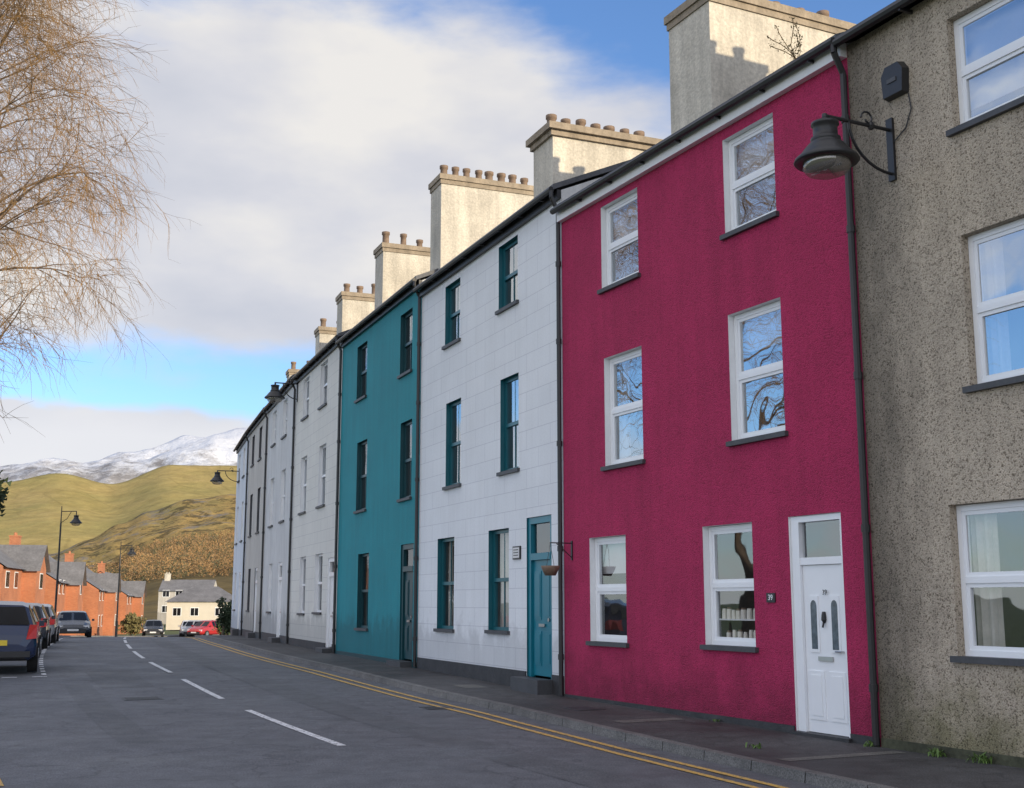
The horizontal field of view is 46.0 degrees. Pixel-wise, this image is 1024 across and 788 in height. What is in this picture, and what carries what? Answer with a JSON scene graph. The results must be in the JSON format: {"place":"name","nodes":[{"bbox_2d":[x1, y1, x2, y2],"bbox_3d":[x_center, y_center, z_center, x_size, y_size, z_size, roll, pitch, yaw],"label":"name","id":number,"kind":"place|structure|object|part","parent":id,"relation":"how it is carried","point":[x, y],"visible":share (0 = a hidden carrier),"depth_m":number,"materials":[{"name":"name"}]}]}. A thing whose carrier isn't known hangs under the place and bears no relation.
{"place":"outdoors","nodes":[
{"label":"outdoors","id":0,"kind":"place"},
{"bbox_2d":[0,465,236,553],"bbox_3d":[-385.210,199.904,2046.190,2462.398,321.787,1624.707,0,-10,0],"label":"green hill","id":1,"kind":"structure","parent":0,"point":[32,511],"depth_m":2298.44,"materials":[{"name":"plant"}]},
{"bbox_2d":[0,428,246,483],"bbox_3d":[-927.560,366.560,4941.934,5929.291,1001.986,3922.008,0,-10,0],"label":"snowy mountain","id":2,"kind":"structure","parent":0,"point":[211,450],"depth_m":5795.36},
{"bbox_2d":[59,634,218,636],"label":"opposite pavement","id":3,"kind":"structure","parent":0,"point":[175,635],"depth_m":97.00,"materials":[{"name":"concrete"}]},
{"bbox_2d":[48,494,235,569],"bbox_3d":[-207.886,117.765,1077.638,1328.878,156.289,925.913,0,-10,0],"label":"bracken hill","id":4,"kind":"structure","parent":0,"point":[207,515],"depth_m":1252.74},
{"bbox_2d":[122,537,233,623],"bbox_3d":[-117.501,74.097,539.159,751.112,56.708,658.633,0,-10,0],"label":"wooded slope","id":5,"kind":"structure","parent":0,"point":[151,598],"depth_m":416.58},
{"bbox_2d":[86,526,234,582],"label":"distant wood","id":6,"kind":"object","parent":5,"relation":"on","point":[138,563],"visible":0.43,"depth_m":553.80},
{"bbox_2d":[0,636,823,787],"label":"road","id":7,"kind":"structure","parent":0,"point":[53,734],"depth_m":15.16,"materials":[{"name":"asphalt"}]},
{"bbox_2d":[0,601,44,671],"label":"parked car","id":8,"kind":"object","parent":7,"relation":"on","point":[19,633],"visible":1,"depth_m":26.71,"materials":[{"name":"blue paint"}]},
{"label":"rear window","id":9,"kind":"part","parent":8,"relation":"part of","materials":[{"name":"black glass"}]},
{"bbox_2d":[29,604,46,657],"bbox_3d":[-14.552,6.811,34.888,2.040,1.491,4.220,4,-10,-20],"label":"parked car","id":10,"kind":"object","parent":7,"relation":"on","point":[36,617],"visible":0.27,"depth_m":33.89,"materials":[{"name":"black paint"}]},
{"bbox_2d":[28,603,54,648],"bbox_3d":[-16.637,7.841,40.979,2.040,1.491,4.220,3,-10,-19],"label":"parked car","id":11,"kind":"object","parent":7,"relation":"on","point":[45,628],"visible":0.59,"depth_m":39.76,"materials":[{"name":"grey paint"}]},
{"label":"rear window","id":12,"kind":"part","parent":11,"relation":"part of","materials":[{"name":"black glass"}]},
{"bbox_2d":[43,604,62,642],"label":"parked car","id":13,"kind":"object","parent":7,"relation":"on","point":[54,626],"visible":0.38,"depth_m":45.82,"materials":[{"name":"silver paint"}]},
{"bbox_2d":[54,506,81,612],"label":"street lamp","id":14,"kind":"object","parent":7,"relation":"on","point":[75,520],"visible":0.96,"depth_m":57.54,"materials":[{"name":"metal"}]},
{"bbox_2d":[57,611,93,636],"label":"car","id":15,"kind":"object","parent":7,"relation":"on","point":[74,622],"visible":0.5,"depth_m":59.62,"materials":[{"name":"grey paint"}]},
{"bbox_2d":[115,545,135,636],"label":"street lamp","id":16,"kind":"object","parent":7,"relation":"on","point":[131,552],"visible":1,"depth_m":77.03,"materials":[{"name":"metal"}]},
{"bbox_2d":[122,697,162,700],"bbox_3d":[-6.373,5.259,20.807,0.650,0.029,0.650,4,-11,-23],"label":"manhole cover","id":17,"kind":"object","parent":7,"relation":"on","point":[138,698],"visible":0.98,"depth_m":20.74,"materials":[{"name":"metal"}]},
{"bbox_2d":[141,620,165,636],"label":"parked car","id":18,"kind":"object","parent":7,"relation":"on","point":[153,627],"visible":0.97,"depth_m":104.61,"materials":[{"name":"black paint"}]},
{"bbox_2d":[2,638,343,745],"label":"white road markings","id":19,"kind":"object","parent":7,"relation":"on","point":[260,714],"visible":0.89,"depth_m":20.85,"materials":[{"name":"paint"}]},
{"bbox_2d":[178,620,188,636],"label":"parked car","id":20,"kind":"object","parent":7,"relation":"on","point":[184,622],"visible":0.32,"depth_m":110.95,"materials":[{"name":"white paint"}]},
{"bbox_2d":[181,620,201,636],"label":"parked car","id":21,"kind":"object","parent":7,"relation":"on","point":[189,623],"visible":0.39,"depth_m":109.03,"materials":[{"name":"silver paint"}]},
{"bbox_2d":[187,620,220,636],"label":"parked car","id":22,"kind":"object","parent":7,"relation":"on","point":[204,627],"visible":0.69,"depth_m":106.89,"materials":[{"name":"red paint"}]},
{"bbox_2d":[0,637,787,787],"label":"double yellow lines","id":23,"kind":"object","parent":7,"relation":"on","point":[698,773],"visible":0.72,"depth_m":15.43,"materials":[{"name":"paint"}]},
{"bbox_2d":[420,706,452,709],"bbox_3d":[-1.210,4.990,19.158,0.400,0.029,0.500,4,-11,-24],"label":"drain grating","id":24,"kind":"object","parent":7,"relation":"on","point":[433,708],"visible":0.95,"depth_m":19.15,"materials":[{"name":"black paint"}]},
{"bbox_2d":[195,635,896,787],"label":"kerb","id":25,"kind":"structure","parent":7,"relation":"on","point":[797,774],"depth_m":14.95,"materials":[{"name":"concrete"}]},
{"bbox_2d":[0,0,895,465],"label":"sky","id":26,"kind":"structure","parent":0,"point":[297,133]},
{"bbox_2d":[117,624,867,787],"bbox_3d":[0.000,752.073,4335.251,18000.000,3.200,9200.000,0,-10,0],"label":"ground","id":27,"kind":"structure","parent":0,"point":[169,632],"depth_m":142.33,"materials":[{"name":"asphalt"}]},
{"bbox_2d":[0,470,11,515],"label":"evergreen tree","id":28,"kind":"object","parent":27,"relation":"on","point":[3,495],"visible":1,"depth_m":49.17,"materials":[{"name":"green plant"}]},
{"bbox_2d":[0,545,50,603],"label":"brick house","id":29,"kind":"structure","parent":27,"relation":"on","point":[24,569],"depth_m":90.63,"materials":[{"name":"brick"}]},
{"bbox_2d":[5,571,9,587],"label":"window","id":30,"kind":"structure","parent":29,"relation":"in","point":[7,579],"depth_m":85.35,"materials":[{"name":"white plastic"}]},
{"bbox_2d":[14,572,17,587],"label":"window","id":31,"kind":"structure","parent":29,"relation":"in","point":[16,573],"depth_m":88.26,"materials":[{"name":"white plastic"}]},
{"bbox_2d":[39,573,42,588],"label":"window","id":32,"kind":"structure","parent":29,"relation":"in","point":[41,574],"depth_m":92.44,"materials":[{"name":"white plastic"}]},
{"bbox_2d":[9,532,83,634],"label":"brick house","id":33,"kind":"structure","parent":27,"relation":"on","point":[15,539],"depth_m":109.20,"materials":[{"name":"brick"}]},
{"bbox_2d":[44,562,86,634],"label":"brick house","id":34,"kind":"structure","parent":27,"relation":"on","point":[72,579],"depth_m":103.22,"materials":[{"name":"brick"}]},
{"bbox_2d":[64,551,93,572],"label":"brick house","id":35,"kind":"structure","parent":27,"relation":"on","point":[69,556],"depth_m":134.24,"materials":[{"name":"brick"}]},
{"bbox_2d":[0,0,201,439],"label":"birch tree","id":36,"kind":"object","parent":27,"relation":"on","point":[17,17],"visible":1,"depth_m":26.36,"materials":[{"name":"brown plant"}]},
{"bbox_2d":[81,573,120,635],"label":"brick house","id":37,"kind":"structure","parent":27,"relation":"on","point":[100,599],"depth_m":127.64,"materials":[{"name":"brick"}]},
{"bbox_2d":[97,561,122,580],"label":"brick house","id":38,"kind":"structure","parent":27,"relation":"on","point":[101,567],"depth_m":159.24,"materials":[{"name":"brick"}]},
{"bbox_2d":[118,581,146,633],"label":"brick house","id":39,"kind":"structure","parent":27,"relation":"on","point":[132,594],"depth_m":153.00,"materials":[{"name":"brick"}]},
{"bbox_2d":[118,612,146,635],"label":"hedge bush","id":40,"kind":"object","parent":27,"relation":"on","point":[131,624],"visible":0.99,"depth_m":119.32,"materials":[{"name":"green plant"}]},
{"bbox_2d":[157,572,216,623],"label":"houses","id":41,"kind":"structure","parent":27,"relation":"on","point":[169,588],"depth_m":206.37,"materials":[{"name":"paint"}]},
{"bbox_2d":[161,605,166,612],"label":"window","id":42,"kind":"structure","parent":41,"relation":"in","point":[164,607],"depth_m":204.94,"materials":[{"name":"white plastic"}]},
{"bbox_2d":[162,591,169,596],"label":"window","id":43,"kind":"structure","parent":41,"relation":"in","point":[165,593],"depth_m":205.34,"materials":[{"name":"white plastic"}]},
{"bbox_2d":[165,586,231,629],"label":"bungalow","id":44,"kind":"object","parent":27,"relation":"on","point":[196,603],"visible":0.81,"depth_m":170.90,"materials":[{"name":"paint"}]},
{"bbox_2d":[172,608,180,615],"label":"window","id":45,"kind":"structure","parent":44,"relation":"in","point":[176,611],"depth_m":170.07,"materials":[{"name":"white plastic"}]},
{"bbox_2d":[190,608,198,615],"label":"window","id":46,"kind":"structure","parent":44,"relation":"in","point":[193,611],"depth_m":170.57,"materials":[{"name":"white plastic"}]},
{"bbox_2d":[215,607,221,615],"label":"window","id":47,"kind":"structure","parent":44,"relation":"in","point":[217,610],"depth_m":171.19,"materials":[{"name":"white plastic"}]},
{"bbox_2d":[212,620,230,634],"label":"hedge bush","id":48,"kind":"object","parent":27,"relation":"on","point":[219,630],"visible":0.11,"depth_m":72.23,"materials":[{"name":"green plant"}]},
{"bbox_2d":[215,596,231,634],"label":"hedge bush","id":49,"kind":"object","parent":27,"relation":"on","point":[224,615],"visible":0.81,"depth_m":68.16,"materials":[{"name":"green plant"}]},
{"bbox_2d":[230,432,249,635],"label":"bluish white house","id":50,"kind":"structure","parent":27,"relation":"on","point":[241,448],"depth_m":59.32,"materials":[{"name":"paint"}]},
{"bbox_2d":[210,468,239,482],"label":"wall lamp","id":51,"kind":"object","parent":50,"relation":"attached to","point":[217,477],"visible":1,"depth_m":61.47,"materials":[{"name":"metal"}]},
{"bbox_2d":[238,572,240,628],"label":"door","id":52,"kind":"structure","parent":50,"relation":"in","point":[240,572],"depth_m":58.50,"materials":[{"name":"white paint"}]},
{"bbox_2d":[242,407,268,638],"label":"beige house","id":53,"kind":"structure","parent":27,"relation":"on","point":[257,430],"depth_m":52.29,"materials":[{"name":"paint"}]},
{"bbox_2d":[253,568,257,631],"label":"door","id":54,"kind":"structure","parent":53,"relation":"in","point":[256,568],"depth_m":51.36,"materials":[{"name":"white paint"}]},
{"bbox_2d":[260,361,308,643],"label":"cream house","id":55,"kind":"structure","parent":27,"relation":"on","point":[278,531],"depth_m":45.20,"materials":[{"name":"white paint"}]},
{"bbox_2d":[266,569,271,612],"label":"window","id":56,"kind":"structure","parent":55,"relation":"in","point":[271,569],"depth_m":46.93,"materials":[{"name":"white plastic"}]},
{"bbox_2d":[267,480,273,527],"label":"window","id":57,"kind":"structure","parent":55,"relation":"in","point":[270,526],"depth_m":47.82,"materials":[{"name":"white plastic"}]},
{"bbox_2d":[270,412,276,447],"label":"window","id":58,"kind":"structure","parent":55,"relation":"in","point":[273,444],"depth_m":48.29,"materials":[{"name":"white plastic"}]},
{"bbox_2d":[277,562,281,636],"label":"door","id":59,"kind":"structure","parent":55,"relation":"in","point":[280,564],"depth_m":44.21,"materials":[{"name":"white paint"}]},
{"bbox_2d":[278,470,285,523],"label":"window","id":60,"kind":"structure","parent":55,"relation":"in","point":[281,521],"depth_m":44.98,"materials":[{"name":"white plastic"}]},
{"bbox_2d":[280,400,287,439],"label":"window","id":61,"kind":"structure","parent":55,"relation":"in","point":[285,435],"depth_m":45.53,"materials":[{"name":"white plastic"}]},
{"bbox_2d":[288,283,374,653],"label":"cream house","id":62,"kind":"structure","parent":27,"relation":"on","point":[317,377],"depth_m":38.18,"materials":[{"name":"white paint"}]},
{"bbox_2d":[264,379,297,401],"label":"wall lamp","id":63,"kind":"object","parent":62,"relation":"attached to","point":[274,393],"visible":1,"depth_m":42.05,"materials":[{"name":"metal"}]},
{"bbox_2d":[296,557,305,614],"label":"window","id":64,"kind":"structure","parent":62,"relation":"in","point":[303,587],"depth_m":39.89,"materials":[{"name":"white plastic"}]},
{"bbox_2d":[298,457,306,515],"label":"window","id":65,"kind":"structure","parent":62,"relation":"in","point":[304,487],"depth_m":40.78,"materials":[{"name":"white plastic"}]},
{"bbox_2d":[300,379,308,421],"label":"window","id":66,"kind":"structure","parent":62,"relation":"in","point":[307,385],"depth_m":41.27,"materials":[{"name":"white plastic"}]},
{"bbox_2d":[311,554,322,614],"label":"window","id":67,"kind":"structure","parent":62,"relation":"in","point":[318,612],"depth_m":37.52,"materials":[{"name":"white plastic"}]},
{"bbox_2d":[315,445,325,508],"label":"window","id":68,"kind":"structure","parent":62,"relation":"in","point":[323,448],"depth_m":37.96,"materials":[{"name":"white plastic"}]},
{"bbox_2d":[317,362,327,409],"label":"window","id":69,"kind":"structure","parent":62,"relation":"in","point":[324,404],"depth_m":38.53,"materials":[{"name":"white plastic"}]},
{"bbox_2d":[327,558,333,647],"bbox_3d":[-5.256,6.098,35.291,0.100,2.596,0.892,4,-10,-20],"label":"door","id":70,"kind":"structure","parent":62,"relation":"in","point":[331,574],"depth_m":35.47,"materials":[{"name":"white paint"}]},
{"bbox_2d":[335,165,533,667],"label":"teal house","id":71,"kind":"structure","parent":27,"relation":"on","point":[378,563],"depth_m":30.37,"materials":[{"name":"paint"}]},
{"bbox_2d":[353,441,366,513],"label":"window","id":72,"kind":"structure","parent":71,"relation":"in","point":[362,476],"depth_m":33.11,"materials":[{"name":"teal paint"}]},
{"bbox_2d":[354,344,366,403],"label":"window","id":73,"kind":"structure","parent":71,"relation":"in","point":[363,348],"depth_m":33.81,"materials":[{"name":"teal paint"}]},
{"bbox_2d":[354,554,368,630],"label":"window","id":74,"kind":"structure","parent":71,"relation":"in","point":[362,627],"depth_m":32.24,"materials":[{"name":"teal paint"}]},
{"bbox_2d":[396,421,411,502],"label":"window","id":75,"kind":"structure","parent":71,"relation":"in","point":[406,460],"depth_m":29.32,"materials":[{"name":"teal paint"}]},
{"bbox_2d":[397,311,412,378],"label":"window","id":76,"kind":"structure","parent":71,"relation":"in","point":[410,314],"depth_m":29.94,"materials":[{"name":"teal paint"}]},
{"bbox_2d":[400,543,413,659],"bbox_3d":[-2.407,4.867,28.252,0.100,2.686,1.012,4,-11,-22],"label":"door","id":77,"kind":"structure","parent":71,"relation":"in","point":[407,571],"depth_m":28.39,"materials":[{"name":"teal paint"}]},
{"bbox_2d":[413,114,662,695],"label":"white house","id":78,"kind":"structure","parent":27,"relation":"on","point":[490,609],"depth_m":23.58,"materials":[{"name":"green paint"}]},
{"bbox_2d":[433,538,454,632],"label":"window","id":79,"kind":"structure","parent":78,"relation":"in","point":[450,628],"depth_m":26.20,"materials":[{"name":"green paint"}]},
{"bbox_2d":[441,281,460,349],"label":"window","id":80,"kind":"structure","parent":78,"relation":"in","point":[457,286],"depth_m":26.88,"materials":[{"name":"green paint"}]},
{"bbox_2d":[442,400,460,490],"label":"window","id":81,"kind":"structure","parent":78,"relation":"in","point":[452,485],"depth_m":26.25,"materials":[{"name":"green paint"}]},
{"bbox_2d":[484,529,509,634],"bbox_3d":[-0.163,3.591,23.141,0.332,1.980,1.150,4,-11,-23],"label":"window","id":82,"kind":"structure","parent":78,"relation":"in","point":[503,629],"depth_m":23.45,"materials":[{"name":"green paint"}]},
{"bbox_2d":[495,239,518,314],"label":"window","id":83,"kind":"structure","parent":78,"relation":"in","point":[506,278],"depth_m":23.91,"materials":[{"name":"green paint"}]},
{"bbox_2d":[496,375,519,475],"bbox_3d":[0.054,0.596,23.161,0.354,1.890,1.020,4,-11,-23],"label":"window","id":84,"kind":"structure","parent":78,"relation":"in","point":[515,424],"depth_m":23.45,"materials":[{"name":"green paint"}]},
{"bbox_2d":[513,546,520,559],"bbox_3d":[0.084,2.937,22.330,0.038,0.240,0.340,4,-11,-23],"label":"wall sign","id":85,"kind":"object","parent":78,"relation":"attached to","point":[516,552],"visible":1,"depth_m":22.28,"materials":[{"name":"black paint"}]},
{"bbox_2d":[528,515,551,676],"bbox_3d":[0.543,3.580,21.359,0.100,2.816,1.072,4,-11,-23],"label":"door","id":86,"kind":"structure","parent":78,"relation":"in","point":[539,585],"depth_m":21.44,"materials":[{"name":"teal paint"}]},
{"bbox_2d":[215,638,873,787],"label":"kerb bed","id":87,"kind":"object","parent":27,"relation":"on","point":[629,732],"visible":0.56,"depth_m":14.11,"materials":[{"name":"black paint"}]},
{"bbox_2d":[550,0,880,746],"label":"pink house","id":88,"kind":"structure","parent":27,"relation":"on","point":[715,479],"depth_m":17.05,"materials":[{"name":"paint"}]},
{"bbox_2d":[541,541,572,575],"bbox_3d":[0.754,2.732,20.107,0.576,0.580,0.320,5,-11,-26],"label":"hanging basket","id":89,"kind":"object","parent":88,"relation":"attached to","point":[550,570],"visible":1,"depth_m":19.95,"materials":[{"name":"wicker"}]},
{"bbox_2d":[586,536,628,647],"bbox_3d":[1.600,3.131,19.172,0.305,1.716,1.240,5,-11,-26],"label":"window","id":90,"kind":"structure","parent":88,"relation":"in","point":[614,548],"depth_m":19.45,"materials":[{"name":"white plastic"}]},
{"bbox_2d":[597,192,640,294],"bbox_3d":[1.826,-2.470,19.675,0.305,1.486,1.260,5,-11,-26],"label":"window","id":91,"kind":"structure","parent":88,"relation":"in","point":[625,212],"depth_m":19.93,"materials":[{"name":"white plastic"}]},
{"bbox_2d":[600,349,645,470],"bbox_3d":[1.865,0.253,19.179,0.353,1.850,1.260,5,-11,-26],"label":"window","id":92,"kind":"structure","parent":88,"relation":"in","point":[625,408],"depth_m":19.53,"materials":[{"name":"white plastic"}]},
{"bbox_2d":[700,523,758,652],"bbox_3d":[3.069,2.626,16.396,0.440,1.686,1.240,5,-11,-26],"label":"window","id":93,"kind":"structure","parent":88,"relation":"in","point":[731,642],"depth_m":16.50,"materials":[{"name":"white plastic"}]},
{"bbox_2d":[719,117,778,240],"bbox_3d":[3.338,-2.972,16.655,0.305,1.466,1.250,5,-11,-26],"label":"window","id":94,"kind":"structure","parent":88,"relation":"in","point":[753,157],"depth_m":16.87,"materials":[{"name":"white plastic"}]},
{"bbox_2d":[726,300,788,446],"bbox_3d":[3.340,-0.267,16.183,0.305,1.836,1.260,5,-11,-26],"label":"window","id":95,"kind":"structure","parent":88,"relation":"in","point":[761,329],"depth_m":16.44,"materials":[{"name":"white plastic"}]},
{"bbox_2d":[766,593,775,601],"bbox_3d":[3.321,2.613,15.483,0.024,0.120,0.170,5,-11,-26],"label":"house number sign","id":96,"kind":"object","parent":88,"relation":"attached to","point":[770,597],"visible":1,"depth_m":15.47,"materials":[{"name":"metal"}]},
{"bbox_2d":[767,17,802,59],"bbox_3d":[3.566,-4.557,15.722,0.494,0.540,0.619,0,-10,0],"label":"gutter sprig","id":97,"kind":"object","parent":88,"relation":"on","point":[792,52],"visible":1,"depth_m":15.63,"materials":[{"name":"brown plant"}]},
{"bbox_2d":[790,513,850,737],"bbox_3d":[3.782,2.808,14.690,0.102,2.666,0.962,5,-11,-26],"label":"door","id":98,"kind":"structure","parent":88,"relation":"in","point":[819,619],"depth_m":14.70,"materials":[{"name":"white plastic"}]},
{"bbox_2d":[832,0,1023,767],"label":"pebbledash house","id":99,"kind":"structure","parent":27,"relation":"on","point":[939,222],"depth_m":13.22,"materials":[{"name":"concrete"}]},
{"bbox_2d":[793,111,896,181],"bbox_3d":[3.840,-2.871,13.826,1.367,0.904,0.734,5,-11,-26],"label":"wall lamp","id":100,"kind":"object","parent":99,"relation":"attached to","point":[827,149],"visible":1,"depth_m":13.84,"materials":[{"name":"metal"}]},
{"bbox_2d":[881,61,911,141],"bbox_3d":[4.474,-3.413,14.055,0.112,0.922,0.392,5,-11,-26],"label":"burglar alarm box","id":101,"kind":"object","parent":99,"relation":"attached to","point":[895,80],"visible":1,"depth_m":14.04,"materials":[{"name":"black paint"}]},
{"bbox_2d":[946,0,1023,137],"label":"window","id":102,"kind":"structure","parent":99,"relation":"in","point":[989,39],"depth_m":13.15,"materials":[{"name":"white plastic"}]},
{"bbox_2d":[950,500,1023,666],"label":"window","id":103,"kind":"structure","parent":99,"relation":"in","point":[987,580],"depth_m":12.70,"materials":[{"name":"white plastic"}]},
{"bbox_2d":[962,218,1023,393],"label":"window","id":104,"kind":"structure","parent":99,"relation":"in","point":[993,305],"depth_m":12.87,"materials":[{"name":"white plastic"}]},
{"bbox_2d":[205,635,1023,787],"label":"pavement","id":105,"kind":"structure","parent":0,"point":[908,769],"depth_m":14.35,"materials":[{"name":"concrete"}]},
{"bbox_2d":[453,684,905,760],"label":"pavement patches","id":106,"kind":"object","parent":105,"relation":"on","point":[785,759],"visible":1,"depth_m":12.99,"materials":[{"name":"concrete"}]},
{"bbox_2d":[745,742,760,748],"bbox_3d":[2.695,3.910,13.463,0.129,0.077,0.235,4,-10,-21],"label":"weed tuft","id":107,"kind":"object","parent":105,"relation":"on","point":[757,746],"visible":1,"depth_m":13.43,"materials":[{"name":"green plant"}]},
{"bbox_2d":[863,740,878,746],"bbox_3d":[4.053,3.940,13.634,0.168,0.075,0.259,-2,-10,13],"label":"weed tuft","id":108,"kind":"object","parent":105,"relation":"on","point":[870,743],"visible":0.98,"depth_m":13.59,"materials":[{"name":"green plant"}]},
{"bbox_2d":[927,748,945,757],"bbox_3d":[4.476,3.774,12.752,0.183,0.103,0.257,7,-12,-34],"label":"weed tuft","id":109,"kind":"object","parent":105,"relation":"on","point":[937,752],"visible":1,"depth_m":12.72,"materials":[{"name":"green plant"}]},
{"bbox_2d":[967,751,993,763],"bbox_3d":[4.736,3.670,12.202,0.308,0.122,0.242,-4,-11,21],"label":"weed tuft","id":110,"kind":"object","parent":105,"relation":"on","point":[983,759],"visible":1,"depth_m":12.20,"materials":[{"name":"green plant"}]}
]}

